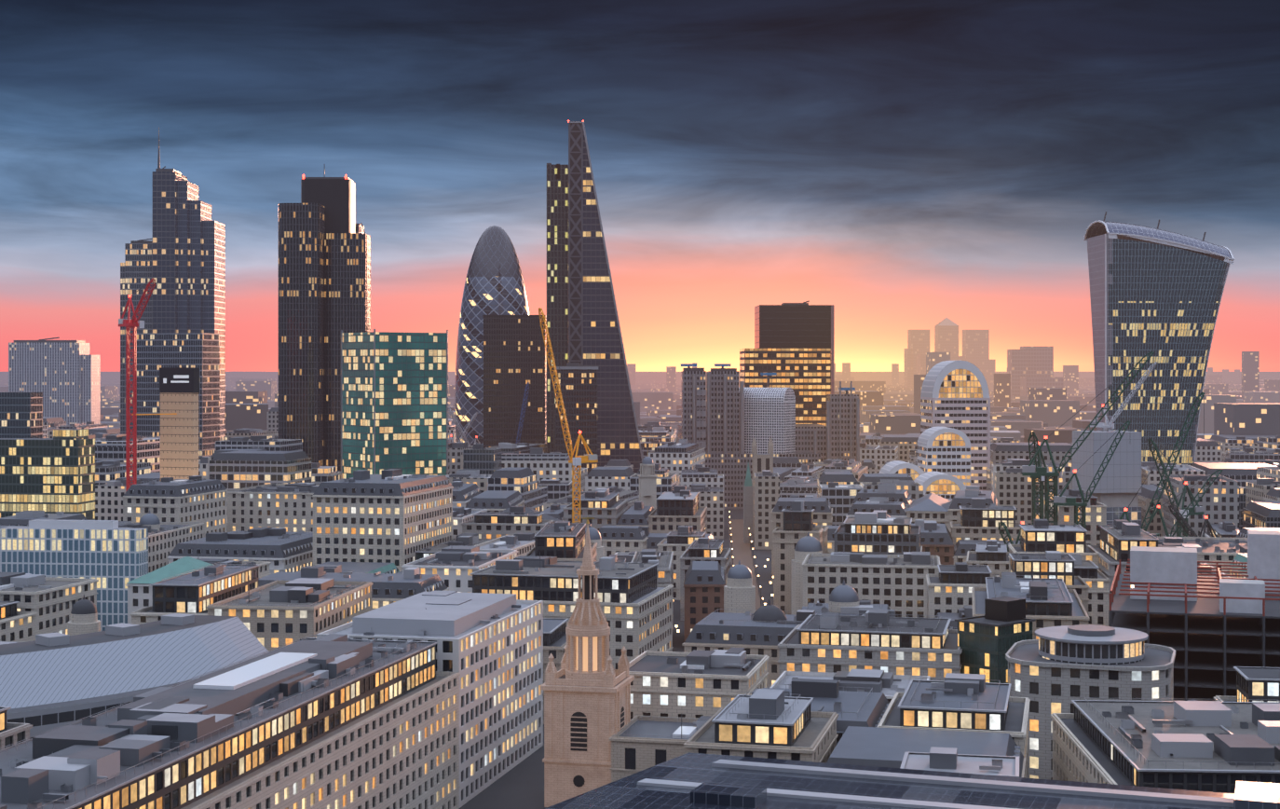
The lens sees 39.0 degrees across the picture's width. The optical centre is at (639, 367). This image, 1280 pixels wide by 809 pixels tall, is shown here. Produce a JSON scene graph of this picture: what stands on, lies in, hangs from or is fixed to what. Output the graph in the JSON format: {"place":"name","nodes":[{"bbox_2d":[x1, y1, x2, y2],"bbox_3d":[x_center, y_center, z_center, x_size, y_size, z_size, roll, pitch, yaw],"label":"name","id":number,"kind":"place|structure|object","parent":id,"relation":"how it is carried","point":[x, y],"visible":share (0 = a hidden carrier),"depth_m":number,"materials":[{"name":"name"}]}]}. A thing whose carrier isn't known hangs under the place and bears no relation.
{"place":"outdoors","nodes":[
{"label":"outdoors","id":0,"kind":"place"},
{"bbox_2d":[8,337,100,425],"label":"office tower","id":1,"kind":"structure","parent":0,"point":[63,376],"depth_m":1882.19,"materials":[{"name":"glass"}]},
{"bbox_2d":[120,126,225,440],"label":"skyscraper","id":2,"kind":"structure","parent":0,"point":[180,258],"depth_m":1234.86,"materials":[{"name":"glass"}]},
{"bbox_2d":[278,163,370,471],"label":"tower","id":3,"kind":"structure","parent":0,"point":[324,269],"depth_m":1001.03,"materials":[{"name":"black glass"}]},
{"bbox_2d":[482,314,546,448],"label":"office tower","id":4,"kind":"structure","parent":0,"point":[514,357],"depth_m":1175.52,"materials":[{"name":"black glass"}]},
{"bbox_2d":[0,371,1279,808],"bbox_3d":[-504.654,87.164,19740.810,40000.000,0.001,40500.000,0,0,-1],"label":"ground","id":5,"kind":"structure","parent":0,"point":[520,785],"depth_m":399.86,"materials":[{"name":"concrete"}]},
{"bbox_2d":[0,600,38,641],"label":"office building","id":6,"kind":"structure","parent":5,"relation":"on","point":[22,624],"depth_m":461.99,"materials":[{"name":"grey concrete"}]},
{"bbox_2d":[0,392,42,437],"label":"glass office","id":7,"kind":"structure","parent":5,"relation":"on","point":[20,415],"depth_m":891.26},
{"bbox_2d":[0,428,95,519],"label":"glass office","id":8,"kind":"structure","parent":5,"relation":"on","point":[55,473],"depth_m":714.71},
{"bbox_2d":[0,571,98,638],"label":"office building","id":9,"kind":"structure","parent":5,"relation":"on","point":[51,601],"depth_m":481.61,"materials":[{"name":"grey concrete"}]},
{"bbox_2d":[0,518,148,630],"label":"office building","id":10,"kind":"structure","parent":5,"relation":"on","point":[111,556],"depth_m":555.77,"materials":[{"name":"glass"}]},
{"bbox_2d":[95,478,141,520],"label":"office building","id":11,"kind":"structure","parent":5,"relation":"on","point":[109,495],"depth_m":797.14,"materials":[{"name":"grey stone"}]},
{"bbox_2d":[95,460,150,485],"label":"office building","id":12,"kind":"structure","parent":5,"relation":"on","point":[105,470],"depth_m":841.38,"materials":[{"name":"concrete"}]},
{"bbox_2d":[88,432,160,472],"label":"office building","id":13,"kind":"structure","parent":5,"relation":"on","point":[108,446],"depth_m":974.91,"materials":[{"name":"grey"}]},
{"bbox_2d":[0,612,268,738],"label":"curved roof","id":14,"kind":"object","parent":5,"relation":"on","point":[48,681],"visible":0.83,"depth_m":327.22,"materials":[{"name":"grey"}]},
{"bbox_2d":[118,277,155,491],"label":"red crane","id":15,"kind":"object","parent":5,"relation":"on","point":[135,322],"visible":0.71,"depth_m":780.12,"materials":[{"name":"red paint"}]},
{"bbox_2d":[120,509,204,572],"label":"office building","id":16,"kind":"structure","parent":5,"relation":"on","point":[165,537],"depth_m":660.71,"materials":[{"name":"grey concrete"}]},
{"bbox_2d":[131,367,199,478],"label":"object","id":17,"kind":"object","parent":5,"relation":"on","point":[179,388],"visible":0.54,"depth_m":795.15,"materials":[{"name":"grey"}]},
{"bbox_2d":[125,556,213,623],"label":"office building","id":18,"kind":"structure","parent":5,"relation":"on","point":[140,592],"depth_m":513.99,"materials":[{"name":"teal"}]},
{"bbox_2d":[122,475,228,537],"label":"office building","id":19,"kind":"structure","parent":5,"relation":"on","point":[198,498],"depth_m":709.77,"materials":[{"name":"concrete"}]},
{"bbox_2d":[136,332,219,459],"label":"office tower","id":20,"kind":"structure","parent":5,"relation":"on","point":[157,350],"depth_m":1098.10,"materials":[{"name":"grey glass"}]},
{"bbox_2d":[129,561,274,647],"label":"city block","id":21,"kind":"structure","parent":5,"relation":"on","point":[197,592],"depth_m":452.99,"materials":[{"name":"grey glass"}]},
{"bbox_2d":[0,633,460,808],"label":"office building","id":22,"kind":"structure","parent":5,"relation":"on","point":[335,721],"depth_m":287.58,"materials":[{"name":"concrete"}]},
{"bbox_2d":[166,526,313,573],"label":"office building","id":23,"kind":"structure","parent":5,"relation":"on","point":[281,549],"depth_m":636.30,"materials":[{"name":"grey concrete"}]},
{"bbox_2d":[215,435,302,450],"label":"office building","id":24,"kind":"structure","parent":5,"relation":"on","point":[265,442],"depth_m":952.79,"materials":[{"name":"grey"}]},
{"bbox_2d":[208,449,311,490],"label":"city block","id":25,"kind":"structure","parent":5,"relation":"on","point":[235,469],"depth_m":833.76,"materials":[{"name":"stone"}]},
{"bbox_2d":[226,476,319,531],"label":"office building","id":26,"kind":"structure","parent":5,"relation":"on","point":[288,506],"depth_m":758.24,"materials":[{"name":"grey concrete"}]},
{"bbox_2d":[205,574,373,651],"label":"city block","id":27,"kind":"structure","parent":5,"relation":"on","point":[284,612],"depth_m":453.05,"materials":[{"name":"stone"}]},
{"bbox_2d":[258,565,449,610],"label":"city block","id":28,"kind":"structure","parent":5,"relation":"on","point":[388,588],"depth_m":512.65,"materials":[{"name":"grey concrete"}]},
{"bbox_2d":[311,468,453,571],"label":"city block","id":29,"kind":"structure","parent":5,"relation":"on","point":[397,517],"depth_m":629.25,"materials":[{"name":"concrete"}]},
{"bbox_2d":[340,328,448,478],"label":"office building","id":30,"kind":"structure","parent":5,"relation":"on","point":[394,400],"depth_m":856.72,"materials":[{"name":"teal glass"}]},
{"bbox_2d":[316,590,543,807],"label":"office building","id":31,"kind":"structure","parent":5,"relation":"on","point":[489,647],"depth_m":381.45,"materials":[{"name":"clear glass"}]},
{"bbox_2d":[67,522,822,635],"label":"lead domes","id":32,"kind":"structure","parent":5,"relation":"on","point":[740,592],"depth_m":515.51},
{"bbox_2d":[401,544,517,592],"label":"office building","id":33,"kind":"structure","parent":5,"relation":"on","point":[453,566],"depth_m":570.85,"materials":[{"name":"grey concrete"}]},
{"bbox_2d":[462,443,501,474],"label":"office building","id":34,"kind":"structure","parent":5,"relation":"on","point":[483,459],"depth_m":839.86,"materials":[{"name":"grey stone"}]},
{"bbox_2d":[454,225,529,445],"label":"skyscraper","id":35,"kind":"structure","parent":5,"relation":"on","point":[494,283],"depth_m":1284.54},
{"bbox_2d":[465,490,524,511],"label":"building roof","id":36,"kind":"structure","parent":5,"relation":"on","point":[495,500],"depth_m":748.15,"materials":[{"name":"grey concrete"}]},
{"bbox_2d":[461,505,555,538],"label":"office building","id":37,"kind":"structure","parent":5,"relation":"on","point":[497,524],"depth_m":689.35,"materials":[{"name":"concrete"}]},
{"bbox_2d":[487,466,536,509],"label":"office building","id":38,"kind":"structure","parent":5,"relation":"on","point":[523,481],"depth_m":807.83,"materials":[{"name":"concrete"}]},
{"bbox_2d":[501,447,576,491],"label":"office building","id":39,"kind":"structure","parent":5,"relation":"on","point":[539,462],"depth_m":899.75,"materials":[{"name":"grey stone"}]},
{"bbox_2d":[543,617,568,723],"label":"city block","id":40,"kind":"structure","parent":5,"relation":"on","point":[554,638],"depth_m":447.71,"materials":[{"name":"concrete"}]},
{"bbox_2d":[524,520,597,561],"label":"office building","id":41,"kind":"structure","parent":5,"relation":"on","point":[563,540],"depth_m":556.51,"materials":[{"name":"concrete"}]},
{"bbox_2d":[538,307,598,522],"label":"yellow crane","id":42,"kind":"object","parent":5,"relation":"on","point":[577,460],"visible":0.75,"depth_m":694.59,"materials":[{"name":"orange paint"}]},
{"bbox_2d":[469,551,673,668],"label":"city block","id":43,"kind":"structure","parent":5,"relation":"on","point":[635,601],"depth_m":503.70,"materials":[{"name":"grey stone"}]},
{"bbox_2d":[555,362,598,475],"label":"dark office block","id":44,"kind":"structure","parent":5,"relation":"on","point":[580,382],"depth_m":1046.68,"materials":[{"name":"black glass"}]},
{"bbox_2d":[540,517,634,806],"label":"church steeple","id":45,"kind":"object","parent":5,"relation":"on","point":[586,687],"visible":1,"depth_m":358.27,"materials":[{"name":"stone"}]},
{"bbox_2d":[546,120,643,473],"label":"skyscraper","id":46,"kind":"structure","parent":5,"relation":"on","point":[583,323],"depth_m":1127.08,"materials":[{"name":"black glass"}]},
{"bbox_2d":[562,488,628,530],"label":"office building","id":47,"kind":"structure","parent":5,"relation":"on","point":[604,506],"depth_m":741.35,"materials":[{"name":"concrete"}]},
{"bbox_2d":[585,466,635,490],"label":"office building","id":48,"kind":"structure","parent":5,"relation":"on","point":[601,477],"depth_m":866.33,"materials":[{"name":"stone"}]},
{"bbox_2d":[598,525,648,556],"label":"office building","id":49,"kind":"structure","parent":5,"relation":"on","point":[622,538],"depth_m":686.37,"materials":[{"name":"stone"}]},
{"bbox_2d":[0,351,1279,443],"bbox_3d":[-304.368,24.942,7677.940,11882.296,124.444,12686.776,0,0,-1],"label":"distant city","id":50,"kind":"object","parent":5,"relation":"on","point":[1246,401],"visible":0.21,"depth_m":2703.53},
{"bbox_2d":[630,548,679,631],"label":"city block","id":51,"kind":"structure","parent":5,"relation":"on","point":[664,559],"depth_m":573.56,"materials":[{"name":"concrete"}]},
{"bbox_2d":[609,713,711,781],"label":"flat-roofed building","id":52,"kind":"structure","parent":5,"relation":"on","point":[640,742],"depth_m":353.58,"materials":[{"name":"stone"}]},
{"bbox_2d":[647,438,705,474],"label":"office building","id":53,"kind":"structure","parent":5,"relation":"on","point":[676,457],"depth_m":1002.41,"materials":[{"name":"stone"}]},
{"bbox_2d":[648,485,707,533],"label":"office building","id":54,"kind":"structure","parent":5,"relation":"on","point":[676,508],"depth_m":738.35,"materials":[{"name":"concrete"}]},
{"bbox_2d":[656,525,714,599],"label":"city block","id":55,"kind":"structure","parent":5,"relation":"on","point":[680,541],"depth_m":679.57,"materials":[{"name":"grey concrete"}]},
{"bbox_2d":[628,647,769,719],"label":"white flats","id":56,"kind":"structure","parent":5,"relation":"on","point":[694,683],"depth_m":381.12,"materials":[{"name":"stone"}]},
{"bbox_2d":[675,560,726,640],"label":"city block","id":57,"kind":"structure","parent":5,"relation":"on","point":[704,582],"depth_m":560.93,"materials":[{"name":"brick"}]},
{"bbox_2d":[686,483,723,538],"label":"office building","id":58,"kind":"structure","parent":5,"relation":"on","point":[711,498],"depth_m":921.12,"materials":[{"name":"concrete"}]},
{"bbox_2d":[680,537,731,620],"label":"city block","id":59,"kind":"structure","parent":5,"relation":"on","point":[702,549],"depth_m":624.19,"materials":[{"name":"grey stone"}]},
{"bbox_2d":[728,511,763,611],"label":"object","id":60,"kind":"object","parent":5,"relation":"on","point":[741,550],"visible":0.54,"depth_m":854.16,"materials":[{"name":"brown"}]},
{"bbox_2d":[683,688,838,762],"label":"city block","id":61,"kind":"structure","parent":5,"relation":"on","point":[771,723],"depth_m":289.93,"materials":[{"name":"concrete"}]},
{"bbox_2d":[753,470,779,549],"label":"office building","id":62,"kind":"structure","parent":5,"relation":"on","point":[766,490],"depth_m":866.88,"materials":[{"name":"concrete"}]},
{"bbox_2d":[763,500,823,613],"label":"building","id":63,"kind":"structure","parent":5,"relation":"on","point":[796,527],"depth_m":612.14,"materials":[{"name":"stone"}]},
{"bbox_2d":[763,497,832,584],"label":"building","id":64,"kind":"structure","parent":5,"relation":"on","point":[822,511],"depth_m":728.79,"materials":[{"name":"stone"}]},
{"bbox_2d":[682,598,953,687],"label":"building","id":65,"kind":"structure","parent":5,"relation":"on","point":[766,629],"depth_m":447.92,"materials":[{"name":"stone"}]},
{"bbox_2d":[762,678,889,744],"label":"city block","id":66,"kind":"structure","parent":5,"relation":"on","point":[860,708],"depth_m":331.38,"materials":[{"name":"concrete"}]},
{"bbox_2d":[819,481,863,525],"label":"office building","id":67,"kind":"structure","parent":5,"relation":"on","point":[840,497],"depth_m":785.74,"materials":[{"name":"grey"}]},
{"bbox_2d":[801,579,887,615],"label":"dome","id":68,"kind":"structure","parent":5,"relation":"on","point":[843,597],"depth_m":494.26,"materials":[{"name":"metal"}]},
{"bbox_2d":[770,668,930,702],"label":"flat-roofed building","id":69,"kind":"structure","parent":5,"relation":"on","point":[889,685],"depth_m":385.15,"materials":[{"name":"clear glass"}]},
{"bbox_2d":[777,608,962,680],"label":"stone office","id":70,"kind":"structure","parent":5,"relation":"on","point":[872,638],"depth_m":405.78,"materials":[{"name":"beige stone"}]},
{"bbox_2d":[802,551,940,617],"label":"city block","id":71,"kind":"structure","parent":5,"relation":"on","point":[897,583],"depth_m":552.55,"materials":[{"name":"grey stone"}]},
{"bbox_2d":[845,490,907,517],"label":"city block","id":72,"kind":"structure","parent":5,"relation":"on","point":[892,509],"depth_m":726.98,"materials":[{"name":"grey concrete"}]},
{"bbox_2d":[834,510,920,554],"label":"city block","id":73,"kind":"structure","parent":5,"relation":"on","point":[877,532],"depth_m":603.88,"materials":[{"name":"grey"}]},
{"bbox_2d":[826,725,1025,776],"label":"city block","id":74,"kind":"structure","parent":5,"relation":"on","point":[878,746],"depth_m":293.37,"materials":[{"name":"concrete"}]},
{"bbox_2d":[906,492,951,529],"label":"building","id":75,"kind":"structure","parent":5,"relation":"on","point":[932,506],"depth_m":722.15,"materials":[{"name":"concrete"}]},
{"bbox_2d":[911,518,953,564],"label":"building","id":76,"kind":"structure","parent":5,"relation":"on","point":[935,538],"depth_m":666.89,"materials":[{"name":"brick"}]},
{"bbox_2d":[877,672,1030,777],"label":"city block","id":77,"kind":"structure","parent":5,"relation":"on","point":[965,701],"depth_m":315.14,"materials":[{"name":"concrete"}]},
{"bbox_2d":[900,746,1019,776],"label":"city block","id":78,"kind":"structure","parent":5,"relation":"on","point":[951,759],"depth_m":257.24,"materials":[{"name":"stone"}]},
{"bbox_2d":[925,554,998,617],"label":"city block","id":79,"kind":"structure","parent":5,"relation":"on","point":[949,587],"depth_m":504.64,"materials":[{"name":"grey concrete"}]},
{"bbox_2d":[947,485,997,531],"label":"building","id":80,"kind":"structure","parent":5,"relation":"on","point":[964,497],"depth_m":720.52,"materials":[{"name":"concrete"}]},
{"bbox_2d":[904,317,1063,398],"bbox_3d":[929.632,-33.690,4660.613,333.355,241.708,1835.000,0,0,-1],"label":"distant skyscrapers","id":81,"kind":"structure","parent":5,"relation":"on","point":[1028,367],"depth_m":5466.81,"materials":[{"name":"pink glass"}]},
{"bbox_2d":[950,497,1021,544],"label":"office building","id":82,"kind":"structure","parent":5,"relation":"on","point":[980,520],"depth_m":686.41,"materials":[{"name":"concrete"}]},
{"bbox_2d":[966,539,1008,574],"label":"building","id":83,"kind":"structure","parent":5,"relation":"on","point":[992,554],"depth_m":612.38,"materials":[{"name":"stone"}]},
{"bbox_2d":[954,596,1035,682],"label":"green glass office","id":84,"kind":"structure","parent":5,"relation":"on","point":[995,633],"depth_m":399.28,"materials":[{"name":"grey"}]},
{"bbox_2d":[994,467,1052,524],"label":"office building","id":85,"kind":"structure","parent":5,"relation":"on","point":[1012,486],"depth_m":845.64,"materials":[{"name":"grey"}]},
{"bbox_2d":[971,560,1089,639],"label":"city block","id":86,"kind":"structure","parent":5,"relation":"on","point":[1053,602],"depth_m":428.68,"materials":[{"name":"concrete"}]},
{"bbox_2d":[990,442,1072,470],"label":"building","id":87,"kind":"structure","parent":5,"relation":"on","point":[1000,451],"depth_m":976.14,"materials":[{"name":"stone"}]},
{"bbox_2d":[997,550,1089,613],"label":"office building","id":88,"kind":"structure","parent":5,"relation":"on","point":[1052,564],"depth_m":505.05,"materials":[{"name":"concrete"}]},
{"bbox_2d":[1007,518,1098,624],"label":"city block","id":89,"kind":"structure","parent":5,"relation":"on","point":[1040,536],"depth_m":563.36,"materials":[{"name":"stone"}]},
{"bbox_2d":[1043,489,1106,544],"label":"city block","id":90,"kind":"structure","parent":5,"relation":"on","point":[1096,514],"depth_m":712.35,"materials":[{"name":"concrete"}]},
{"bbox_2d":[1021,350,1154,524],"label":"tower crane","id":91,"kind":"object","parent":5,"relation":"on","point":[1029,469],"visible":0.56,"depth_m":699.68,"materials":[{"name":"teal paint"}]},
{"bbox_2d":[1065,553,1110,626],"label":"office building","id":92,"kind":"structure","parent":5,"relation":"on","point":[1091,575],"depth_m":533.21,"materials":[{"name":"stone"}]},
{"bbox_2d":[1005,624,1175,779],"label":"stone office","id":93,"kind":"structure","parent":5,"relation":"on","point":[1054,669],"depth_m":356.36,"materials":[{"name":"grey stone"}]},
{"bbox_2d":[1053,420,1130,528],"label":"tower crane","id":94,"kind":"object","parent":5,"relation":"on","point":[1083,504],"visible":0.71,"depth_m":690.54,"materials":[{"name":"teal paint"}]},
{"bbox_2d":[1072,430,1141,526],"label":"building","id":95,"kind":"structure","parent":5,"relation":"on","point":[1117,487],"depth_m":806.15,"materials":[{"name":"grey concrete"}]},
{"bbox_2d":[1089,518,1158,593],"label":"city block","id":96,"kind":"structure","parent":5,"relation":"on","point":[1119,537],"depth_m":545.56,"materials":[{"name":"concrete"}]},
{"bbox_2d":[1083,211,1234,465],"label":"walkie talkie","id":97,"kind":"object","parent":5,"relation":"on","point":[1158,292],"visible":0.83,"depth_m":1055.78,"materials":[{"name":"grey glass"}]},
{"bbox_2d":[1119,391,1204,531],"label":"tower crane","id":98,"kind":"object","parent":5,"relation":"on","point":[1202,393],"visible":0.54,"depth_m":677.62,"materials":[{"name":"teal paint"}]},
{"bbox_2d":[1050,696,1279,792],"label":"city block","id":99,"kind":"structure","parent":5,"relation":"on","point":[1217,745],"depth_m":299.12,"materials":[{"name":"concrete"}]},
{"bbox_2d":[1099,532,1247,573],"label":"office building","id":100,"kind":"structure","parent":5,"relation":"on","point":[1219,549],"depth_m":610.88,"materials":[{"name":"concrete"}]},
{"bbox_2d":[1108,530,1279,700],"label":"building under construction","id":101,"kind":"structure","parent":5,"relation":"on","point":[1212,631],"depth_m":439.80,"materials":[{"name":"brown"}]},
{"bbox_2d":[1162,474,1239,536],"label":"city block","id":102,"kind":"structure","parent":5,"relation":"on","point":[1218,503],"depth_m":766.42,"materials":[{"name":"concrete"}]},
{"bbox_2d":[1191,462,1277,488],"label":"office building","id":103,"kind":"structure","parent":5,"relation":"on","point":[1242,473],"depth_m":965.05,"materials":[{"name":"stone"}]},
{"bbox_2d":[1213,666,1279,702],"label":"office building","id":104,"kind":"structure","parent":5,"relation":"on","point":[1259,683],"depth_m":355.55,"materials":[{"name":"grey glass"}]},
{"bbox_2d":[1242,501,1279,527],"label":"office building","id":105,"kind":"structure","parent":5,"relation":"on","point":[1260,513],"depth_m":784.02,"materials":[{"name":"concrete"}]},
{"bbox_2d":[0,0,1279,371],"label":"sky","id":106,"kind":"structure","parent":0,"point":[899,166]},
{"bbox_2d":[677,363,859,509],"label":"tower block","id":107,"kind":"structure","parent":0,"point":[726,419],"depth_m":1118.78,"materials":[{"name":"concrete"}]},
{"bbox_2d":[739,299,834,425],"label":"office tower","id":108,"kind":"structure","parent":0,"point":[794,348],"depth_m":1200.88,"materials":[{"name":"glass"}]},
{"bbox_2d":[544,751,1279,808],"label":"foreground roof","id":109,"kind":"structure","parent":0,"point":[689,780],"depth_m":217.25,"materials":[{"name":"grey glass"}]},
{"bbox_2d":[878,360,990,501],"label":"arched office building","id":110,"kind":"structure","parent":0,"point":[954,447],"depth_m":951.87,"materials":[{"name":"white paint"}]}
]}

